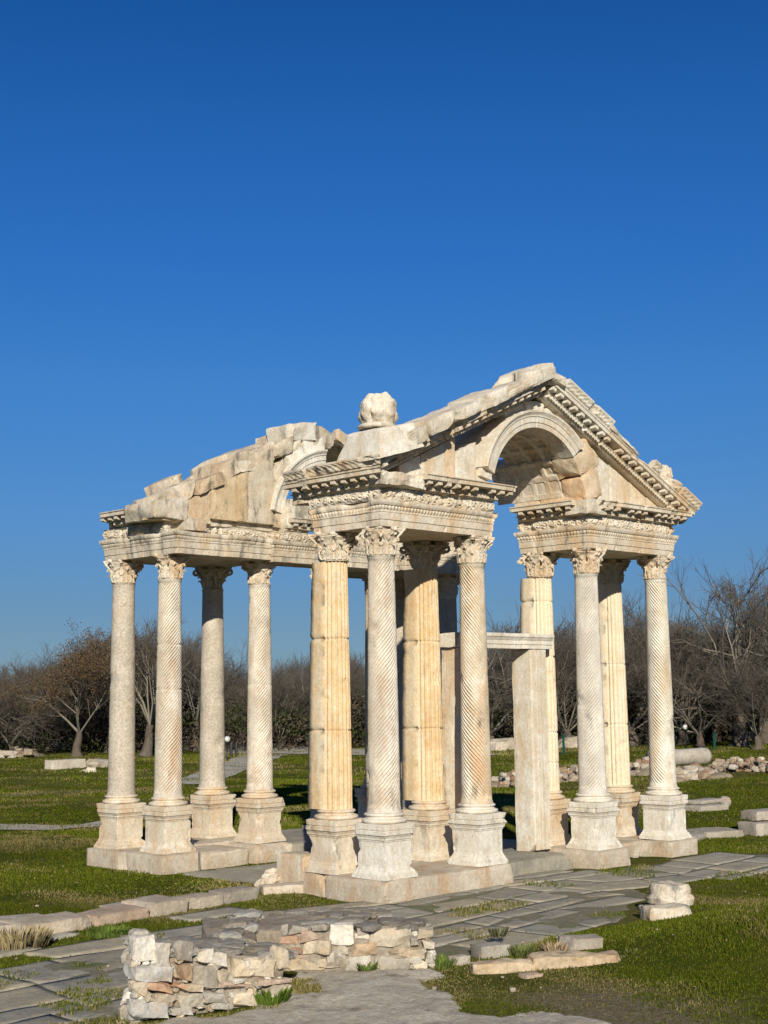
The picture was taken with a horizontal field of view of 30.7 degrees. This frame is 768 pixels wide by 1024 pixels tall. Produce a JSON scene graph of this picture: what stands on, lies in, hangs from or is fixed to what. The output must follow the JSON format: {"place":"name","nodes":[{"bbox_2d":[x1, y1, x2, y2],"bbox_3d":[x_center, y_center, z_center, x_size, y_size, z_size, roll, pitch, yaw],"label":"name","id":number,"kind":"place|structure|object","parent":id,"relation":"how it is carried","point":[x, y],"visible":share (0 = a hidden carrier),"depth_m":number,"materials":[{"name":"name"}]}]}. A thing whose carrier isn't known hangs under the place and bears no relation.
{"place":"outdoors","nodes":[
{"label":"outdoors","id":0,"kind":"place"},
{"bbox_2d":[182,754,287,783],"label":"side path","id":1,"kind":"structure","parent":0,"point":[243,760],"depth_m":71.01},
{"bbox_2d":[182,740,496,754],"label":"gravel road","id":2,"kind":"structure","parent":0,"point":[292,750],"depth_m":94.13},
{"bbox_2d":[183,839,516,883],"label":"court paving","id":3,"kind":"structure","parent":0,"point":[251,874],"depth_m":30.02,"materials":[{"name":"grey stone"}]},
{"bbox_2d":[277,851,310,882],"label":"stone block","id":4,"kind":"structure","parent":3,"relation":"on","point":[289,866],"depth_m":27.72,"materials":[{"name":"stone"}]},
{"bbox_2d":[302,854,309,880],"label":"stone block","id":5,"kind":"structure","parent":3,"relation":"on","point":[305,859],"depth_m":27.63,"materials":[{"name":"stone"}]},
{"bbox_2d":[119,968,610,1023],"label":"worn floor","id":6,"kind":"structure","parent":0,"point":[394,996],"depth_m":16.95,"materials":[{"name":"stone"}]},
{"bbox_2d":[253,986,292,1005],"bbox_3d":[-1.404,6.026,17.452,0.530,0.200,0.528,1,-8,-14],"label":"weed","id":7,"kind":"object","parent":6,"relation":"on","point":[284,996],"visible":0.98,"depth_m":17.33,"materials":[{"name":"green plant"}]},
{"bbox_2d":[357,961,378,970],"bbox_3d":[-0.238,6.262,19.243,0.296,0.159,0.310,-4,-8,25],"label":"weed","id":8,"kind":"object","parent":6,"relation":"on","point":[364,967],"visible":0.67,"depth_m":19.21,"materials":[{"name":"green plant"}]},
{"bbox_2d":[0,701,767,1023],"bbox_3d":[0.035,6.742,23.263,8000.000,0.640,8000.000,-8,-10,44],"label":"ground","id":9,"kind":"structure","parent":0,"point":[622,1012],"depth_m":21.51,"materials":[{"name":"plant"}]},
{"bbox_2d":[0,918,14,936],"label":"kerb stone","id":10,"kind":"object","parent":9,"relation":"on","point":[6,925],"visible":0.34,"depth_m":22.50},
{"bbox_2d":[0,667,34,741],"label":"bare tree","id":11,"kind":"object","parent":9,"relation":"on","point":[5,711],"visible":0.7,"depth_m":91.89,"materials":[{"name":"brown plant"}]},
{"bbox_2d":[0,666,35,745],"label":"bare tree","id":12,"kind":"object","parent":9,"relation":"on","point":[24,678],"visible":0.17,"depth_m":106.77,"materials":[{"name":"brown plant"}]},
{"bbox_2d":[0,657,37,734],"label":"bare tree","id":13,"kind":"object","parent":9,"relation":"on","point":[13,673],"visible":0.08,"depth_m":111.51,"materials":[{"name":"brown plant"}]},
{"bbox_2d":[0,913,42,917],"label":"flat slab","id":14,"kind":"structure","parent":9,"relation":"on","point":[18,915],"depth_m":24.34,"materials":[{"name":"stone"}]},
{"bbox_2d":[0,746,44,758],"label":"rubble heap","id":15,"kind":"object","parent":9,"relation":"on","point":[19,752],"visible":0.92,"depth_m":88.02,"materials":[{"name":"stone"}]},
{"bbox_2d":[0,665,64,745],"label":"bare tree","id":16,"kind":"object","parent":9,"relation":"on","point":[24,699],"visible":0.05,"depth_m":106.60,"materials":[{"name":"brown plant"}]},
{"bbox_2d":[1,646,72,708],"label":"bare tree","id":17,"kind":"object","parent":9,"relation":"on","point":[31,669],"visible":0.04,"depth_m":107.95,"materials":[{"name":"brown plant"}]},
{"bbox_2d":[0,686,80,753],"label":"bare tree","id":18,"kind":"object","parent":9,"relation":"on","point":[29,722],"visible":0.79,"depth_m":89.74,"materials":[{"name":"brown plant"}]},
{"bbox_2d":[3,660,79,742],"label":"bare tree","id":19,"kind":"object","parent":9,"relation":"on","point":[41,682],"visible":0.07,"depth_m":103.27,"materials":[{"name":"brown plant"}]},
{"bbox_2d":[0,911,90,934],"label":"kerb stone","id":20,"kind":"object","parent":9,"relation":"on","point":[63,921],"visible":0.52,"depth_m":22.85,"materials":[{"name":"stone"}]},
{"bbox_2d":[0,645,106,742],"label":"bare tree","id":21,"kind":"object","parent":9,"relation":"on","point":[29,673],"visible":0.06,"depth_m":107.57,"materials":[{"name":"brown plant"}]},
{"bbox_2d":[0,654,109,752],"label":"bare tree","id":22,"kind":"object","parent":9,"relation":"on","point":[48,746],"visible":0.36,"depth_m":94.44,"materials":[{"name":"brown plant"}]},
{"bbox_2d":[16,644,99,733],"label":"bare tree","id":23,"kind":"object","parent":9,"relation":"on","point":[45,655],"visible":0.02,"depth_m":106.77,"materials":[{"name":"brown plant"}]},
{"bbox_2d":[20,647,108,741],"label":"bare tree","id":24,"kind":"object","parent":9,"relation":"on","point":[52,677],"visible":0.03,"depth_m":106.87,"materials":[{"name":"brown plant"}]},
{"bbox_2d":[45,758,85,769],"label":"stone beam","id":25,"kind":"structure","parent":9,"relation":"on","point":[63,763],"depth_m":72.57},
{"bbox_2d":[0,630,142,756],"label":"tree","id":26,"kind":"object","parent":9,"relation":"on","point":[83,680],"visible":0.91,"depth_m":88.38,"materials":[{"name":"brown plant"}]},
{"bbox_2d":[0,788,153,796],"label":"dry verge","id":27,"kind":"structure","parent":9,"relation":"on","point":[44,792],"depth_m":55.44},
{"bbox_2d":[27,636,141,745],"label":"bare tree","id":28,"kind":"object","parent":9,"relation":"on","point":[92,743],"visible":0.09,"depth_m":105.14,"materials":[{"name":"brown plant"}]},
{"bbox_2d":[85,758,107,767],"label":"stone block","id":29,"kind":"object","parent":9,"relation":"on","point":[94,763],"depth_m":73.43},
{"bbox_2d":[78,904,148,925],"bbox_3d":[-4.669,6.965,23.952,0.702,0.316,1.192,-6,-9,36],"label":"kerb stone","id":30,"kind":"object","parent":9,"relation":"on","point":[113,914],"visible":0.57,"depth_m":23.77,"materials":[{"name":"stone"}]},
{"bbox_2d":[0,808,234,829],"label":"footpath","id":31,"kind":"structure","parent":9,"relation":"on","point":[13,826],"depth_m":41.21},
{"bbox_2d":[50,617,200,752],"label":"tree","id":32,"kind":"object","parent":9,"relation":"on","point":[99,695],"visible":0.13,"depth_m":94.23,"materials":[{"name":"brown plant"}]},
{"bbox_2d":[79,609,199,756],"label":"bare tree","id":33,"kind":"object","parent":9,"relation":"on","point":[146,749],"visible":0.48,"depth_m":87.73,"materials":[{"name":"brown plant"}]},
{"bbox_2d":[105,636,195,730],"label":"bare tree","id":34,"kind":"object","parent":9,"relation":"on","point":[149,689],"visible":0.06,"depth_m":107.01,"materials":[{"name":"brown plant"}]},
{"bbox_2d":[121,894,188,916],"bbox_3d":[-4.077,7.077,24.946,0.906,0.346,0.879,-7,-10,40],"label":"kerb stone","id":35,"kind":"object","parent":9,"relation":"on","point":[157,905],"visible":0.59,"depth_m":24.73,"materials":[{"name":"stone"}]},
{"bbox_2d":[135,611,200,688],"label":"bare tree","id":36,"kind":"object","parent":9,"relation":"on","point":[188,652],"visible":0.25,"depth_m":93.63,"materials":[{"name":"brown plant"}]},
{"bbox_2d":[139,633,232,750],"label":"bare tree","id":37,"kind":"object","parent":9,"relation":"on","point":[196,684],"visible":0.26,"depth_m":95.48,"materials":[{"name":"brown plant"}]},
{"bbox_2d":[138,641,236,706],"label":"bare tree","id":38,"kind":"object","parent":9,"relation":"on","point":[194,698],"visible":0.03,"depth_m":103.98,"materials":[{"name":"brown plant"}]},
{"bbox_2d":[142,628,244,738],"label":"bare tree","id":39,"kind":"object","parent":9,"relation":"on","point":[200,638],"visible":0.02,"depth_m":118.31,"materials":[{"name":"brown plant"}]},
{"bbox_2d":[172,892,223,908],"bbox_3d":[-3.405,7.149,25.546,0.597,0.323,0.751,-7,-10,41],"label":"kerb stone","id":40,"kind":"object","parent":9,"relation":"on","point":[200,900],"visible":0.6,"depth_m":25.38,"materials":[{"name":"stone"}]},
{"bbox_2d":[182,662,247,718],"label":"bare tree","id":41,"kind":"object","parent":9,"relation":"on","point":[228,678],"visible":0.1,"depth_m":106.36,"materials":[{"name":"brown plant"}]},
{"bbox_2d":[184,635,247,714],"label":"bare tree","id":42,"kind":"object","parent":9,"relation":"on","point":[240,669],"visible":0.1,"depth_m":111.66,"materials":[{"name":"brown plant"}]},
{"bbox_2d":[188,690,245,744],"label":"bare tree","id":43,"kind":"object","parent":9,"relation":"on","point":[227,702],"visible":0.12,"depth_m":102.23,"materials":[{"name":"brown plant"}]},
{"bbox_2d":[191,650,246,699],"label":"bare tree","id":44,"kind":"object","parent":9,"relation":"on","point":[234,680],"visible":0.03,"depth_m":110.06,"materials":[{"name":"brown plant"}]},
{"bbox_2d":[225,736,229,760],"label":"lamp post","id":45,"kind":"object","parent":9,"relation":"on","point":[227,739],"visible":0.85,"depth_m":78.39,"materials":[{"name":"black paint"}]},
{"bbox_2d":[209,885,258,903],"bbox_3d":[-2.817,7.222,26.203,0.506,0.346,0.873,-7,-9,38],"label":"kerb stone","id":46,"kind":"object","parent":9,"relation":"on","point":[241,893],"visible":0.62,"depth_m":26.04,"materials":[{"name":"stone"}]},
{"bbox_2d":[224,676,291,748],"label":"bare tree","id":47,"kind":"object","parent":9,"relation":"on","point":[244,711],"visible":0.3,"depth_m":98.60,"materials":[{"name":"brown plant"}]},
{"bbox_2d":[254,868,279,886],"bbox_3d":[-2.241,7.402,28.104,0.584,0.390,1.378,-1,-7,6],"label":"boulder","id":48,"kind":"object","parent":9,"relation":"on","point":[271,876],"visible":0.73,"depth_m":27.67,"materials":[{"name":"stone"}]},
{"bbox_2d":[242,648,308,726],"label":"bare tree","id":49,"kind":"object","parent":9,"relation":"on","point":[286,668],"visible":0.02,"depth_m":120.36,"materials":[{"name":"brown plant"}]},
{"bbox_2d":[242,655,309,748],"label":"bare tree","id":50,"kind":"object","parent":9,"relation":"on","point":[276,700],"visible":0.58,"depth_m":96.23,"materials":[{"name":"brown plant"}]},
{"bbox_2d":[118,906,436,1021],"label":"rubble masonry wall","id":51,"kind":"structure","parent":9,"relation":"on","point":[237,959],"depth_m":17.79,"materials":[{"name":"stone"}]},
{"bbox_2d":[259,881,302,894],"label":"stone block","id":52,"kind":"structure","parent":9,"relation":"on","point":[282,888],"depth_m":26.95,"materials":[{"name":"stone"}]},
{"bbox_2d":[272,657,308,733],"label":"bare tree","id":53,"kind":"object","parent":9,"relation":"on","point":[290,668],"visible":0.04,"depth_m":117.81,"materials":[{"name":"brown plant"}]},
{"bbox_2d":[275,661,309,729],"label":"bare tree","id":54,"kind":"object","parent":9,"relation":"on","point":[299,678],"visible":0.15,"depth_m":107.60,"materials":[{"name":"brown plant"}]},
{"bbox_2d":[271,652,359,745],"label":"bare tree","id":55,"kind":"object","parent":9,"relation":"on","point":[303,687],"visible":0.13,"depth_m":100.44,"materials":[{"name":"brown plant"}]},
{"bbox_2d":[300,653,364,737],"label":"bare tree","id":56,"kind":"object","parent":9,"relation":"on","point":[352,665],"visible":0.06,"depth_m":113.39,"materials":[{"name":"brown plant"}]},
{"bbox_2d":[304,657,364,714],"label":"bare tree","id":57,"kind":"object","parent":9,"relation":"on","point":[355,686],"visible":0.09,"depth_m":102.58,"materials":[{"name":"brown plant"}]},
{"bbox_2d":[350,657,364,740],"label":"bare tree","id":58,"kind":"object","parent":9,"relation":"on","point":[354,680],"visible":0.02,"depth_m":108.39,"materials":[{"name":"brown plant"}]},
{"bbox_2d":[350,656,364,696],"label":"bare tree","id":59,"kind":"object","parent":9,"relation":"on","point":[359,673],"visible":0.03,"depth_m":108.05,"materials":[{"name":"brown plant"}]},
{"bbox_2d":[351,671,364,716],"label":"bare tree","id":60,"kind":"object","parent":9,"relation":"on","point":[359,695],"visible":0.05,"depth_m":102.41,"materials":[{"name":"brown plant"}]},
{"bbox_2d":[0,863,758,1023],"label":"pebbles","id":61,"kind":"object","parent":9,"relation":"on","point":[512,989],"visible":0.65,"depth_m":19.71,"materials":[{"name":"stone"}]},
{"bbox_2d":[0,680,764,753],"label":"undergrowth","id":62,"kind":"object","parent":9,"relation":"on","point":[294,732],"visible":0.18,"depth_m":95.70,"materials":[{"name":"brown plant"}]},
{"bbox_2d":[86,363,702,902],"bbox_3d":[0.357,2.672,32.953,9.930,10.975,11.070,-8,-10,44],"label":"ruined gateway","id":63,"kind":"object","parent":9,"relation":"on","point":[392,515],"visible":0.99,"depth_m":30.95,"materials":[{"name":"stone"}]},
{"bbox_2d":[423,952,458,968],"bbox_3d":[0.800,6.297,19.612,0.548,0.158,0.556,-8,-10,44],"label":"weed","id":64,"kind":"object","parent":9,"relation":"on","point":[445,962],"visible":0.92,"depth_m":19.48,"materials":[{"name":"green plant"}]},
{"bbox_2d":[448,954,470,965],"bbox_3d":[1.067,6.378,19.770,0.286,0.219,0.194,5,-9,-36],"label":"stone block","id":65,"kind":"object","parent":9,"relation":"on","point":[463,958],"depth_m":19.71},
{"bbox_2d":[470,941,509,958],"bbox_3d":[1.543,6.426,20.379,0.507,0.281,0.398,3,-8,-24],"label":"stone block","id":66,"kind":"object","parent":9,"relation":"on","point":[493,949],"depth_m":20.23,"materials":[{"name":"stone"}]},
{"bbox_2d":[487,649,513,730],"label":"bare tree","id":67,"kind":"object","parent":9,"relation":"on","point":[497,666],"visible":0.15,"depth_m":104.68,"materials":[{"name":"brown plant"}]},
{"bbox_2d":[490,737,513,750],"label":"boulder","id":68,"kind":"object","parent":9,"relation":"on","point":[500,744],"visible":0.39,"depth_m":88.84,"materials":[{"name":"stone"}]},
{"bbox_2d":[457,604,571,737],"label":"bare tree","id":69,"kind":"object","parent":9,"relation":"on","point":[507,663],"visible":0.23,"depth_m":98.64,"materials":[{"name":"brown plant"}]},
{"bbox_2d":[507,943,535,957],"bbox_3d":[2.002,6.361,20.310,0.451,0.180,0.423,-8,-10,44],"label":"weed","id":70,"kind":"object","parent":9,"relation":"on","point":[517,951],"visible":0.92,"depth_m":20.27,"materials":[{"name":"green plant"}]},
{"bbox_2d":[518,971,542,978],"bbox_3d":[1.981,6.283,18.842,0.298,0.146,0.207,3,-8,-28],"label":"flat slab","id":71,"kind":"object","parent":9,"relation":"on","point":[528,975],"depth_m":18.79,"materials":[{"name":"stone"}]},
{"bbox_2d":[487,648,576,742],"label":"bare tree","id":72,"kind":"object","parent":9,"relation":"on","point":[495,729],"visible":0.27,"depth_m":89.38,"materials":[{"name":"brown plant"}]},
{"bbox_2d":[488,627,576,708],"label":"bare tree","id":73,"kind":"object","parent":9,"relation":"on","point":[555,667],"visible":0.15,"depth_m":96.75,"materials":[{"name":"brown plant"}]},
{"bbox_2d":[469,950,620,973],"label":"stone beam","id":74,"kind":"structure","parent":9,"relation":"on","point":[544,960],"depth_m":19.26,"materials":[{"name":"stone"}]},
{"bbox_2d":[537,939,567,950],"bbox_3d":[2.458,6.357,20.387,0.431,0.196,0.480,-8,-10,44],"label":"weed","id":75,"kind":"object","parent":9,"relation":"on","point":[561,946],"visible":0.51,"depth_m":20.33,"materials":[{"name":"beige plant"}]},
{"bbox_2d":[562,734,565,754],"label":"fence post","id":76,"kind":"object","parent":9,"relation":"on","point":[563,742],"visible":1,"depth_m":82.58,"materials":[{"name":"metal"}]},
{"bbox_2d":[555,618,575,662],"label":"bare tree","id":77,"kind":"object","parent":9,"relation":"on","point":[565,633],"visible":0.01,"depth_m":113.84,"materials":[{"name":"brown plant"}]},
{"bbox_2d":[558,736,577,747],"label":"boulder","id":78,"kind":"object","parent":9,"relation":"on","point":[570,743],"visible":0.28,"depth_m":91.32,"materials":[{"name":"stone"}]},
{"bbox_2d":[491,756,648,787],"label":"rubble wall","id":79,"kind":"structure","parent":9,"relation":"on","point":[637,767],"depth_m":58.50,"materials":[{"name":"stone"}]},
{"bbox_2d":[516,604,643,736],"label":"bare tree","id":80,"kind":"object","parent":9,"relation":"on","point":[565,657],"visible":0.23,"depth_m":92.78,"materials":[{"name":"brown plant"}]},
{"bbox_2d":[557,934,602,949],"bbox_3d":[2.914,6.445,20.759,0.608,0.303,0.454,0,-7,-6],"label":"stone block","id":81,"kind":"object","parent":9,"relation":"on","point":[585,941],"depth_m":20.58,"materials":[{"name":"stone"}]},
{"bbox_2d":[555,586,709,746],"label":"bare tree","id":82,"kind":"object","parent":9,"relation":"on","point":[635,739],"visible":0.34,"depth_m":90.78,"materials":[{"name":"brown plant"}]},
{"bbox_2d":[575,614,693,706],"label":"bare tree","id":83,"kind":"object","parent":9,"relation":"on","point":[636,644],"visible":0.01,"depth_m":106.52,"materials":[{"name":"brown plant"}]},
{"bbox_2d":[639,880,693,920],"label":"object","id":84,"kind":"object","parent":9,"relation":"on","point":[670,898],"visible":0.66,"depth_m":23.56,"materials":[{"name":"stone"}]},
{"bbox_2d":[622,586,713,743],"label":"bare tree","id":85,"kind":"object","parent":9,"relation":"on","point":[646,737],"visible":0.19,"depth_m":96.69,"materials":[{"name":"brown plant"}]},
{"bbox_2d":[635,612,720,734],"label":"bare tree","id":86,"kind":"object","parent":9,"relation":"on","point":[701,633],"visible":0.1,"depth_m":107.72,"materials":[{"name":"brown plant"}]},
{"bbox_2d":[646,748,711,765],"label":"column drum","id":87,"kind":"object","parent":9,"relation":"on","point":[693,756],"depth_m":70.11,"materials":[{"name":"stone"}]},
{"bbox_2d":[623,593,752,744],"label":"bare tree","id":88,"kind":"object","parent":9,"relation":"on","point":[681,734],"visible":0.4,"depth_m":91.52,"materials":[{"name":"brown plant"}]},
{"bbox_2d":[628,616,749,739],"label":"bare tree","id":89,"kind":"object","parent":9,"relation":"on","point":[695,670],"visible":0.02,"depth_m":103.32,"materials":[{"name":"brown plant"}]},
{"bbox_2d":[648,763,732,782],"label":"rubble wall","id":90,"kind":"structure","parent":9,"relation":"on","point":[695,771],"depth_m":58.08,"materials":[{"name":"stone"}]},
{"bbox_2d":[625,627,767,747],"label":"bare tree","id":91,"kind":"object","parent":9,"relation":"on","point":[699,737],"visible":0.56,"depth_m":86.38,"materials":[{"name":"brown plant"}]},
{"bbox_2d":[689,832,706,840],"bbox_3d":[7.904,8.352,35.785,0.498,0.228,1.006,-5,-8,29],"label":"flat slab","id":92,"kind":"object","parent":9,"relation":"on","point":[698,835],"depth_m":35.66,"materials":[{"name":"stone"}]},
{"bbox_2d":[638,545,767,746],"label":"bare tree","id":93,"kind":"object","parent":9,"relation":"on","point":[740,739],"visible":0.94,"depth_m":88.51,"materials":[{"name":"brown plant"}]},
{"bbox_2d":[684,796,730,811],"bbox_3d":[10.499,9.303,44.470,1.026,0.389,2.534,-8,-10,44],"label":"carved block","id":94,"kind":"object","parent":9,"relation":"on","point":[715,804],"depth_m":43.97,"materials":[{"name":"stone"}]},
{"bbox_2d":[686,827,743,838],"bbox_3d":[8.609,8.451,36.705,1.282,0.253,1.098,2,-8,-22],"label":"flat slab","id":95,"kind":"object","parent":9,"relation":"on","point":[719,832],"depth_m":36.35,"materials":[{"name":"stone"}]},
{"bbox_2d":[677,626,764,742],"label":"bare tree","id":96,"kind":"object","parent":9,"relation":"on","point":[717,734],"visible":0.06,"depth_m":96.03,"materials":[{"name":"brown plant"}]},
{"bbox_2d":[693,635,767,749],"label":"bare tree","id":97,"kind":"object","parent":9,"relation":"on","point":[744,705],"visible":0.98,"depth_m":83.80,"materials":[{"name":"brown plant"}]},
{"bbox_2d":[695,555,767,743],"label":"bare tree","id":98,"kind":"object","parent":9,"relation":"on","point":[764,737],"visible":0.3,"depth_m":91.80,"materials":[{"name":"brown plant"}]},
{"bbox_2d":[704,757,767,772],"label":"rubble heap","id":99,"kind":"object","parent":9,"relation":"on","point":[739,764],"visible":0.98,"depth_m":63.86,"materials":[{"name":"stone"}]},
{"bbox_2d":[706,580,767,690],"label":"bare tree","id":100,"kind":"object","parent":9,"relation":"on","point":[766,634],"visible":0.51,"depth_m":88.81,"materials":[{"name":"brown plant"}]},
{"bbox_2d":[737,808,767,836],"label":"stone block","id":101,"kind":"object","parent":9,"relation":"on","point":[757,824],"depth_m":36.85,"materials":[{"name":"stone"}]},
{"bbox_2d":[0,852,767,1023],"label":"paved road","id":102,"kind":"structure","parent":0,"point":[17,1006],"depth_m":23.48,"materials":[{"name":"grey stone"}]},
{"bbox_2d":[0,922,53,949],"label":"weed","id":103,"kind":"object","parent":102,"relation":"on","point":[42,935],"visible":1,"depth_m":21.52,"materials":[{"name":"beige plant"}]},
{"bbox_2d":[85,924,132,938],"bbox_3d":[-4.425,6.736,22.454,0.793,0.140,0.804,-8,-10,44],"label":"weed","id":104,"kind":"object","parent":102,"relation":"on","point":[111,931],"visible":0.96,"depth_m":22.30,"materials":[{"name":"green plant"}]},
{"bbox_2d":[488,926,508,937],"bbox_3d":[1.721,6.318,21.050,0.330,0.159,0.342,-3,-8,18],"label":"weed","id":105,"kind":"object","parent":102,"relation":"on","point":[495,933],"visible":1,"depth_m":21.01,"materials":[{"name":"green plant"}]},
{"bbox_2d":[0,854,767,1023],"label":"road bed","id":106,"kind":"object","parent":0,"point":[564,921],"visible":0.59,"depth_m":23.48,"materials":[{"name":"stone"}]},
{"bbox_2d":[0,0,767,679],"label":"sky","id":107,"kind":"structure","parent":0,"point":[223,223],"materials":[{"name":"blue"}]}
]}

